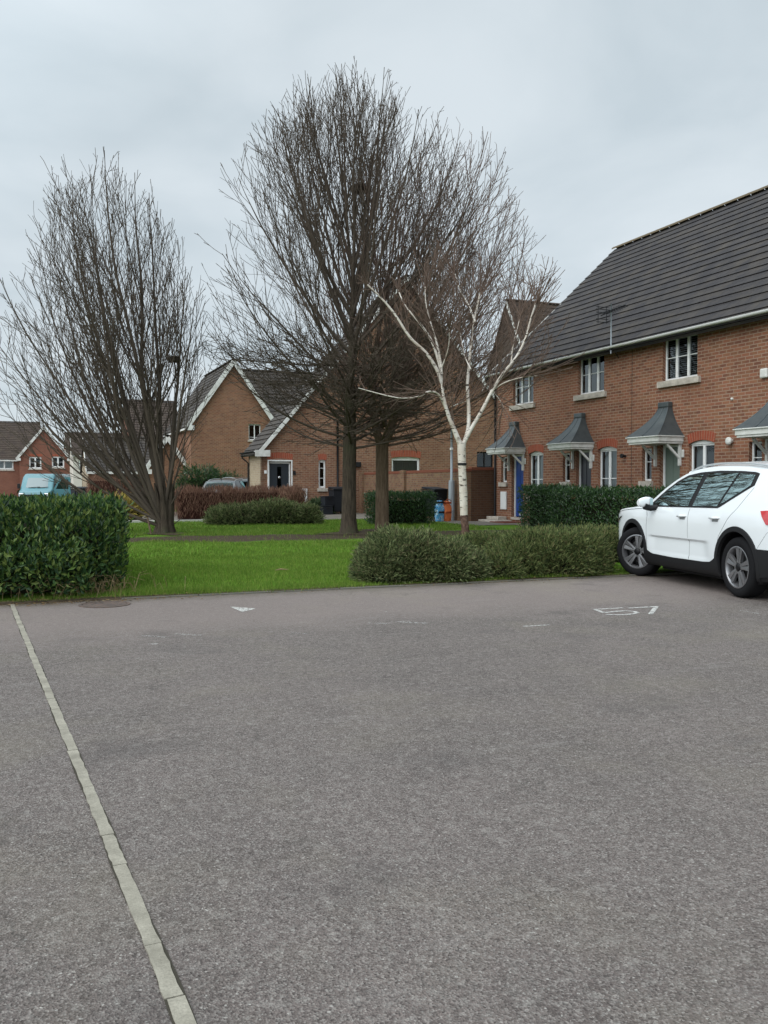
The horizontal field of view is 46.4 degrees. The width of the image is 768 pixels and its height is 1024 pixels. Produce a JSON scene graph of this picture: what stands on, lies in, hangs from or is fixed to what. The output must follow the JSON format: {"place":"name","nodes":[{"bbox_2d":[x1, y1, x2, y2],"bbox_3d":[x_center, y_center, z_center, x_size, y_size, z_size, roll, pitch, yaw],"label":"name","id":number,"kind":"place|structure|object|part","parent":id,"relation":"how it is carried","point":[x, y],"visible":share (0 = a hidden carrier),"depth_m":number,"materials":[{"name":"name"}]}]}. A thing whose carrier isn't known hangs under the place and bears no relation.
{"place":"outdoors","nodes":[
{"label":"outdoors","id":0,"kind":"place"},
{"bbox_2d":[127,512,202,520],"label":"road","id":1,"kind":"structure","parent":0,"point":[175,518],"depth_m":30.61,"materials":[{"name":"grey asphalt"}]},
{"bbox_2d":[17,474,70,496],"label":"van","id":2,"kind":"object","parent":1,"relation":"on","point":[33,484],"visible":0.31,"depth_m":53.80,"materials":[{"name":"teal paint"}]},
{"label":"open door","id":3,"kind":"part","parent":2,"relation":"part of","materials":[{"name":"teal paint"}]},
{"bbox_2d":[76,487,87,495],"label":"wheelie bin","id":4,"kind":"object","parent":1,"relation":"on","point":[84,488],"visible":0.04,"depth_m":48.71,"materials":[{"name":"black plastic"}]},
{"bbox_2d":[174,483,310,518],"bbox_3d":[-4.959,-0.407,30.955,4.632,1.322,2.239,-1,2,-22],"label":"brown hedge","id":5,"kind":"object","parent":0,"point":[193,502],"visible":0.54,"depth_m":30.87,"materials":[{"name":"brown plant"}]},
{"bbox_2d":[0,510,679,604],"bbox_3d":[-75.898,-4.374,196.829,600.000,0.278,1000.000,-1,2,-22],"label":"ground","id":6,"kind":"structure","parent":0,"point":[232,539],"depth_m":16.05,"materials":[{"name":"green plant"}]},
{"bbox_2d":[0,421,39,496],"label":"red brick house","id":7,"kind":"structure","parent":6,"relation":"on","point":[9,475],"depth_m":89.90,"materials":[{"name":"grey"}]},
{"bbox_2d":[0,461,13,470],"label":"window","id":8,"kind":"structure","parent":7,"relation":"in","point":[7,465],"depth_m":89.29,"materials":[{"name":"white plastic"}]},
{"bbox_2d":[15,426,69,488],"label":"red brick house","id":9,"kind":"structure","parent":6,"relation":"on","point":[26,469],"depth_m":89.55,"materials":[{"name":"grey"}]},
{"bbox_2d":[28,457,41,469],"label":"window","id":10,"kind":"structure","parent":9,"relation":"in","point":[36,468],"depth_m":89.42,"materials":[{"name":"white plastic"}]},
{"bbox_2d":[52,456,64,468],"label":"window","id":11,"kind":"structure","parent":9,"relation":"in","point":[53,456],"depth_m":90.21,"materials":[{"name":"white plastic"}]},
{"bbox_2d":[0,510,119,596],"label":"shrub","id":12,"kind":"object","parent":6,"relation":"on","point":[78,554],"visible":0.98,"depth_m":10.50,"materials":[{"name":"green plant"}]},
{"bbox_2d":[0,489,137,587],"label":"hedge","id":13,"kind":"object","parent":6,"relation":"on","point":[98,515],"visible":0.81,"depth_m":11.10,"materials":[{"name":"green plant"}]},
{"bbox_2d":[69,437,81,488],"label":"cream house","id":14,"kind":"structure","parent":6,"relation":"on","point":[76,482],"depth_m":84.38,"materials":[{"name":"beige paint"}]},
{"bbox_2d":[64,432,112,474],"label":"brick house","id":15,"kind":"structure","parent":6,"relation":"on","point":[68,442],"depth_m":114.70,"materials":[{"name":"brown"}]},
{"bbox_2d":[2,570,185,598],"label":"dry grass","id":16,"kind":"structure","parent":6,"relation":"on","point":[96,588],"depth_m":10.85,"materials":[{"name":"beige plant"}]},
{"bbox_2d":[84,474,142,499],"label":"brown hedge","id":17,"kind":"object","parent":6,"relation":"on","point":[104,484],"visible":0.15,"depth_m":43.08,"materials":[{"name":"brown plant"}]},
{"bbox_2d":[80,435,162,486],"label":"garage block","id":18,"kind":"structure","parent":6,"relation":"on","point":[88,473],"depth_m":51.76,"materials":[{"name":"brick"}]},
{"bbox_2d":[104,489,146,519],"bbox_3d":[-8.837,-0.179,30.557,2.397,1.411,1.698,-1,2,-40],"label":"grass tuft","id":19,"kind":"object","parent":6,"relation":"on","point":[132,511],"visible":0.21,"depth_m":30.45,"materials":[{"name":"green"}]},
{"bbox_2d":[120,399,173,438],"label":"brick house","id":20,"kind":"structure","parent":6,"relation":"on","point":[137,425],"depth_m":58.42,"materials":[{"name":"grey"}]},
{"bbox_2d":[127,520,201,522],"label":"path kerb","id":21,"kind":"structure","parent":6,"relation":"on","point":[136,521],"depth_m":28.48,"materials":[{"name":"grey concrete"}]},
{"bbox_2d":[146,532,183,534],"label":"bare soil","id":22,"kind":"structure","parent":6,"relation":"on","point":[168,533],"depth_m":21.13,"materials":[{"name":"brown soil"}]},
{"bbox_2d":[0,148,219,532],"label":"bare tree","id":23,"kind":"object","parent":22,"relation":"on","point":[156,503],"visible":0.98,"depth_m":20.99,"materials":[{"name":"grey plant"}]},
{"bbox_2d":[167,355,178,362],"bbox_3d":[-5.014,-3.640,21.305,0.291,0.185,0.291,0,2,0],"label":"bird nest","id":24,"kind":"object","parent":23,"relation":"in","point":[176,358],"visible":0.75,"depth_m":21.23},
{"bbox_2d":[146,513,151,534],"bbox_3d":[-5.537,0.366,21.169,0.044,0.685,0.403,-1,2,-36],"label":"stake","id":25,"kind":"object","parent":22,"relation":"on","point":[149,525],"visible":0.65,"depth_m":21.18,"materials":[{"name":"brown wood"}]},
{"bbox_2d":[146,434,185,488],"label":"gable","id":26,"kind":"structure","parent":6,"relation":"on","point":[166,467],"depth_m":50.61,"materials":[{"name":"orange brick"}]},
{"bbox_2d":[175,462,242,506],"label":"shrub","id":27,"kind":"object","parent":6,"relation":"on","point":[212,472],"visible":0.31,"depth_m":44.93,"materials":[{"name":"green plant"}]},
{"bbox_2d":[162,359,273,481],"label":"gabled house","id":28,"kind":"structure","parent":6,"relation":"on","point":[224,440],"depth_m":49.81,"materials":[{"name":"orange brick"}]},
{"bbox_2d":[248,424,259,441],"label":"window","id":29,"kind":"structure","parent":28,"relation":"in","point":[250,440],"depth_m":50.42,"materials":[{"name":"white plastic"}]},
{"bbox_2d":[203,478,245,492],"bbox_3d":[-6.946,-0.818,41.790,2.320,1.523,4.452,0,2,10],"label":"parked car","id":30,"kind":"object","parent":6,"relation":"on","point":[231,481],"visible":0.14,"depth_m":39.89,"materials":[{"name":"grey paint"}]},
{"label":"rear window","id":31,"kind":"part","parent":30,"relation":"part of","materials":[{"name":"grey glass"}]},
{"bbox_2d":[225,477,247,486],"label":"parked car","id":32,"kind":"object","parent":6,"relation":"on","point":[244,479],"visible":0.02,"depth_m":41.04,"materials":[{"name":"grey paint"}]},
{"bbox_2d":[200,495,325,525],"bbox_3d":[-3.609,-0.013,26.918,3.841,1.051,2.064,-1,2,-22],"label":"shrub","id":33,"kind":"object","parent":6,"relation":"on","point":[275,511],"visible":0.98,"depth_m":26.38,"materials":[{"name":"green plant"}]},
{"bbox_2d":[245,369,309,438],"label":"brick house","id":34,"kind":"structure","parent":6,"relation":"on","point":[251,427],"depth_m":55.51,"materials":[{"name":"grey"}]},
{"bbox_2d":[306,495,338,513],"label":"shrub","id":35,"kind":"object","parent":6,"relation":"on","point":[316,501],"visible":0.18,"depth_m":36.29,"materials":[{"name":"green plant"}]},
{"bbox_2d":[319,531,368,534],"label":"bare soil","id":36,"kind":"structure","parent":6,"relation":"on","point":[359,533],"depth_m":21.85,"materials":[{"name":"brown soil"}]},
{"bbox_2d":[195,56,500,533],"bbox_3d":[-0.955,-5.235,21.985,7.462,11.662,6.565,0,2,0],"label":"bare tree","id":37,"kind":"object","parent":36,"relation":"on","point":[349,438],"visible":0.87,"depth_m":21.34,"materials":[{"name":"grey plant"}]},
{"bbox_2d":[351,182,367,193],"bbox_3d":[-0.587,-7.929,21.982,0.451,0.242,0.450,0,2,0],"label":"bird nest","id":38,"kind":"object","parent":37,"relation":"in","point":[359,186],"visible":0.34,"depth_m":21.81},
{"bbox_2d":[239,275,493,512],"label":"gabled house","id":39,"kind":"structure","parent":6,"relation":"on","point":[274,461],"depth_m":37.95,"materials":[{"name":"brick"}]},
{"bbox_2d":[269,463,288,488],"bbox_3d":[-4.315,-1.035,36.869,0.828,1.918,0.094,-1,2,-22],"label":"door","id":40,"kind":"structure","parent":39,"relation":"in","point":[278,473],"depth_m":36.85,"materials":[{"name":"grey paint"}]},
{"bbox_2d":[317,460,327,491],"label":"window","id":41,"kind":"structure","parent":39,"relation":"in","point":[321,488],"depth_m":37.49,"materials":[{"name":"white plastic"}]},
{"bbox_2d":[392,457,419,470],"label":"window","id":42,"kind":"structure","parent":39,"relation":"in","point":[398,463],"depth_m":39.07,"materials":[{"name":"white plastic"}]},
{"bbox_2d":[477,452,492,466],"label":"window","id":43,"kind":"structure","parent":39,"relation":"in","point":[477,452],"depth_m":40.41,"materials":[{"name":"black glass"}]},
{"bbox_2d":[363,489,437,523],"bbox_3d":[0.470,-0.179,26.956,2.273,1.119,1.167,-1,2,-22],"label":"hedge","id":44,"kind":"object","parent":6,"relation":"on","point":[411,509],"visible":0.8,"depth_m":26.78,"materials":[{"name":"green plant"}]},
{"bbox_2d":[121,572,688,599],"bbox_3d":[4.929,0.957,13.909,17.374,0.072,0.070,-1,2,-22],"label":"lawn edging","id":45,"kind":"object","parent":6,"relation":"on","point":[387,586],"visible":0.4,"depth_m":11.81,"materials":[{"name":"grey concrete"}]},
{"bbox_2d":[359,468,471,520],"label":"garden wall","id":46,"kind":"structure","parent":6,"relation":"on","point":[404,480],"depth_m":32.50,"materials":[{"name":"brick"}]},
{"bbox_2d":[346,522,494,584],"bbox_3d":[0.530,0.578,12.785,2.265,0.902,1.609,-1,2,-22],"label":"juniper bush","id":47,"kind":"object","parent":6,"relation":"on","point":[396,553],"visible":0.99,"depth_m":12.33,"materials":[{"name":"green plant"}]},
{"bbox_2d":[356,231,585,534],"bbox_3d":[1.715,-2.514,18.393,4.561,6.550,3.560,0,2,0],"label":"silver birch","id":48,"kind":"object","parent":6,"relation":"on","point":[461,445],"visible":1,"depth_m":18.50,"materials":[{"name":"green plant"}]},
{"bbox_2d":[468,467,493,520],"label":"garden wall","id":49,"kind":"structure","parent":6,"relation":"on","point":[482,492],"depth_m":29.27,"materials":[{"name":"brick"}]},
{"bbox_2d":[478,516,511,521],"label":"stone steps","id":50,"kind":"structure","parent":6,"relation":"on","point":[495,518],"depth_m":28.64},
{"bbox_2d":[449,521,620,580],"bbox_3d":[2.631,0.532,15.041,5.250,0.858,3.359,-2,3,-53],"label":"juniper bush","id":51,"kind":"object","parent":6,"relation":"on","point":[590,548],"visible":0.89,"depth_m":13.23,"materials":[{"name":"green plant"}]},
{"bbox_2d":[516,482,570,527],"bbox_3d":[4.269,-0.160,23.821,1.037,1.304,1.856,-1,2,-22],"label":"hedge","id":52,"kind":"object","parent":6,"relation":"on","point":[535,512],"visible":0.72,"depth_m":23.71,"materials":[{"name":"green plant"}]},
{"bbox_2d":[546,483,667,530],"bbox_3d":[6.485,0.075,18.330,1.177,1.396,10.426,-1,2,-22],"label":"hedge","id":53,"kind":"object","parent":6,"relation":"on","point":[585,504],"visible":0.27,"depth_m":21.26,"materials":[{"name":"green plant"}]},
{"bbox_2d":[485,219,761,522],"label":"terraced house","id":54,"kind":"structure","parent":6,"relation":"on","point":[527,457],"depth_m":28.14,"materials":[{"name":"brick"}]},
{"bbox_2d":[498,457,507,486],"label":"window","id":55,"kind":"structure","parent":54,"relation":"in","point":[500,484],"depth_m":28.96,"materials":[{"name":"white plastic"}]},
{"bbox_2d":[516,456,522,516],"bbox_3d":[4.307,-0.800,28.119,0.058,1.890,0.600,-1,2,-22],"label":"door","id":56,"kind":"structure","parent":54,"relation":"in","point":[519,472],"depth_m":28.22,"materials":[{"name":"blue paint"}]},
{"bbox_2d":[509,372,534,410],"bbox_3d":[4.384,-3.765,27.718,0.349,1.180,1.440,-1,2,-22],"label":"window","id":57,"kind":"structure","parent":54,"relation":"in","point":[522,397],"depth_m":27.87,"materials":[{"name":"white plastic"}]},
{"bbox_2d":[484,299,560,385],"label":"brick house","id":58,"kind":"structure","parent":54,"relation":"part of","point":[553,307],"depth_m":49.70,"materials":[{"name":"brown"}]},
{"bbox_2d":[528,451,542,497],"bbox_3d":[4.674,-1.084,27.099,0.337,1.496,0.970,-1,2,-22],"label":"window","id":59,"kind":"structure","parent":54,"relation":"in","point":[538,479],"depth_m":27.21,"materials":[{"name":"white plastic"}]},
{"bbox_2d":[544,185,767,523],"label":"terraced house","id":60,"kind":"structure","parent":6,"relation":"on","point":[591,428],"depth_m":24.57,"materials":[{"name":"brick"}]},
{"bbox_2d":[559,453,570,485],"bbox_3d":[5.231,-1.202,25.567,0.215,0.960,0.500,-1,2,-22],"label":"window","id":61,"kind":"structure","parent":60,"relation":"in","point":[566,461],"depth_m":25.71,"materials":[{"name":"white plastic"}]},
{"bbox_2d":[581,452,590,487],"bbox_3d":[5.642,-0.646,24.844,0.065,2.010,0.600,-1,2,-22],"label":"door","id":62,"kind":"structure","parent":60,"relation":"in","point":[585,470],"depth_m":24.89,"materials":[{"name":"black paint"}]},
{"bbox_2d":[573,355,606,400],"bbox_3d":[5.721,-3.671,24.442,0.349,1.180,1.440,-1,2,-22],"label":"window","id":63,"kind":"structure","parent":60,"relation":"in","point":[588,394],"depth_m":24.60,"materials":[{"name":"white plastic"}]},
{"bbox_2d":[600,447,616,497],"bbox_3d":[6.074,-1.026,23.847,0.202,1.426,0.830,-1,2,-22],"label":"window","id":64,"kind":"structure","parent":60,"relation":"in","point":[610,478],"depth_m":23.94,"materials":[{"name":"white plastic"}]},
{"bbox_2d":[596,304,627,357],"bbox_3d":[5.895,-4.657,23.027,0.416,1.388,0.793,-1,2,-39],"label":"tv aerial","id":65,"kind":"object","parent":60,"relation":"attached to","point":[611,311],"visible":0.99,"depth_m":23.03,"materials":[{"name":"grey paint"}]},
{"bbox_2d":[620,195,767,499],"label":"terraced house","id":66,"kind":"structure","parent":6,"relation":"on","point":[677,419],"depth_m":21.25,"materials":[{"name":"brick"}]},
{"bbox_2d":[638,448,652,486],"bbox_3d":[6.569,-1.108,22.291,0.215,0.960,0.500,-1,2,-22],"label":"window","id":67,"kind":"structure","parent":66,"relation":"in","point":[647,482],"depth_m":22.43,"materials":[{"name":"white plastic"}]},
{"bbox_2d":[665,447,679,487],"bbox_3d":[6.980,-0.493,21.570,0.065,2.130,0.600,-1,2,-22],"label":"door","id":68,"kind":"structure","parent":66,"relation":"in","point":[672,468],"depth_m":21.61,"materials":[{"name":"green paint"}]},
{"bbox_2d":[657,334,700,388],"bbox_3d":[7.042,-3.583,21.160,0.310,1.192,1.440,-1,2,-22],"label":"window","id":69,"kind":"structure","parent":66,"relation":"in","point":[678,380],"depth_m":21.29,"materials":[{"name":"white plastic"}]},
{"bbox_2d":[691,440,713,470],"bbox_3d":[7.411,-0.932,20.573,0.204,1.426,0.826,-1,2,-22],"label":"window","id":70,"kind":"structure","parent":66,"relation":"in","point":[701,445],"depth_m":20.81,"materials":[{"name":"white plastic"}]},
{"bbox_2d":[722,276,767,461],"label":"terraced house","id":71,"kind":"structure","parent":6,"relation":"on","point":[749,320],"depth_m":19.03,"materials":[{"name":"brick"}]},
{"bbox_2d":[752,441,761,460],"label":"window","id":72,"kind":"structure","parent":71,"relation":"in","point":[754,457],"depth_m":19.16,"materials":[{"name":"white plastic"}]},
{"bbox_2d":[0,573,767,1023],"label":"car park","id":73,"kind":"structure","parent":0,"point":[480,803],"depth_m":3.76,"materials":[{"name":"grey asphalt"}]},
{"bbox_2d":[11,604,196,1023],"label":"kerb strip","id":74,"kind":"object","parent":73,"relation":"on","point":[175,997],"visible":0.93,"depth_m":3.08,"materials":[{"name":"concrete"}]},
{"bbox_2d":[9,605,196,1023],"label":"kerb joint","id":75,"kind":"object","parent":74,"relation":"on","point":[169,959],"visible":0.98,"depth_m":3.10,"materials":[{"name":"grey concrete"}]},
{"bbox_2d":[78,601,130,607],"bbox_3d":[-3.164,1.046,10.147,0.570,0.008,0.570,0,2,0],"label":"manhole cover","id":76,"kind":"object","parent":73,"relation":"on","point":[104,604],"visible":1,"depth_m":10.11,"materials":[{"name":"metal"}]},
{"bbox_2d":[233,607,253,611],"bbox_3d":[-1.513,1.056,9.795,0.219,0.001,0.476,-1,2,-26],"label":"painted arrow","id":77,"kind":"object","parent":73,"relation":"on","point":[246,609],"visible":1,"depth_m":9.80,"materials":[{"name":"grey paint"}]},
{"bbox_2d":[0,573,681,606],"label":"leaf litter","id":78,"kind":"object","parent":73,"relation":"on","point":[44,603],"visible":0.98,"depth_m":10.52,"materials":[{"name":"brown plant"}]},
{"bbox_2d":[595,606,658,614],"bbox_3d":[2.689,1.060,9.608,0.886,0.002,0.569,0,2,-14],"label":"painted number","id":79,"kind":"object","parent":73,"relation":"on","point":[652,610],"visible":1,"depth_m":9.56,"materials":[{"name":"grey paint"}]},
{"bbox_2d":[617,461,767,597],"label":"parked car","id":80,"kind":"object","parent":73,"relation":"on","point":[712,521],"visible":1,"depth_m":11.48,"materials":[{"name":"white paint"}]},
{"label":"side window","id":81,"kind":"part","parent":80,"relation":"part of","materials":[{"name":"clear glass"}]},
{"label":"side window","id":82,"kind":"part","parent":80,"relation":"part of","materials":[{"name":"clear glass"}]},
{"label":"side window","id":83,"kind":"part","parent":80,"relation":"part of","materials":[{"name":"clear glass"}]},
{"bbox_2d":[0,0,767,448],"label":"sky","id":84,"kind":"structure","parent":0,"point":[616,122],"materials":[{"name":"grey"}]},
{"bbox_2d":[322,513,527,524],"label":"path","id":85,"kind":"structure","parent":0,"point":[358,515],"depth_m":28.76,"materials":[{"name":"grey concrete"}]},
{"bbox_2d":[320,505,332,514],"bbox_3d":[-2.305,-0.080,35.906,0.480,0.357,0.395,-1,2,-22],"label":"recycling box","id":86,"kind":"object","parent":85,"relation":"on","point":[327,509],"visible":0.86,"depth_m":35.77,"materials":[{"name":"black plastic"}]},
{"bbox_2d":[320,496,334,504],"bbox_3d":[-2.284,-0.459,36.196,0.480,0.367,0.395,-1,2,-37],"label":"recycling box","id":87,"kind":"object","parent":86,"relation":"on","point":[327,500],"visible":1,"depth_m":36.06,"materials":[{"name":"black plastic"}]},
{"bbox_2d":[328,487,341,512],"bbox_3d":[-1.901,-0.479,36.614,0.600,1.112,0.808,-1,2,-22],"label":"wheelie bin","id":88,"kind":"object","parent":85,"relation":"on","point":[336,492],"visible":0.48,"depth_m":36.29,"materials":[{"name":"black plastic"}]},
{"bbox_2d":[421,487,447,516],"bbox_3d":[1.708,-0.301,30.416,0.600,1.112,0.808,-1,2,-34],"label":"wheelie bin","id":89,"kind":"object","parent":85,"relation":"on","point":[442,493],"visible":0.24,"depth_m":30.16,"materials":[{"name":"black plastic"}]},
{"bbox_2d":[434,498,444,520],"bbox_3d":[1.786,-0.070,28.910,0.334,0.771,0.333,-1,2,-22],"label":"recycling bag","id":90,"kind":"object","parent":85,"relation":"on","point":[439,514],"visible":0.79,"depth_m":28.79,"materials":[{"name":"blue plastic"}]},
{"bbox_2d":[443,499,451,520],"bbox_3d":[2.020,-0.062,29.010,0.333,0.749,0.333,-1,2,-22],"label":"recycling bag","id":91,"kind":"object","parent":85,"relation":"on","point":[447,511],"visible":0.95,"depth_m":28.89,"materials":[{"name":"orange plastic"}]},
{"bbox_2d":[448,430,454,520],"bbox_3d":[2.231,-1.397,29.569,0.200,3.420,0.200,0,2,0],"label":"lamp post","id":92,"kind":"object","parent":85,"relation":"on","point":[451,496],"visible":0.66,"depth_m":29.52,"materials":[{"name":"grey metal"}]},
{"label":"bare soil","id":93,"kind":"structure","parent":0,"visible":0},
{"bbox_2d":[300,114,561,529],"bbox_3d":[1.153,-4.709,22.855,6.619,10.544,5.954,0,2,0],"label":"bare tree","id":94,"kind":"object","parent":93,"relation":"on","point":[382,503],"visible":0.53,"depth_m":22.32,"materials":[{"name":"brown plant"}]}
]}

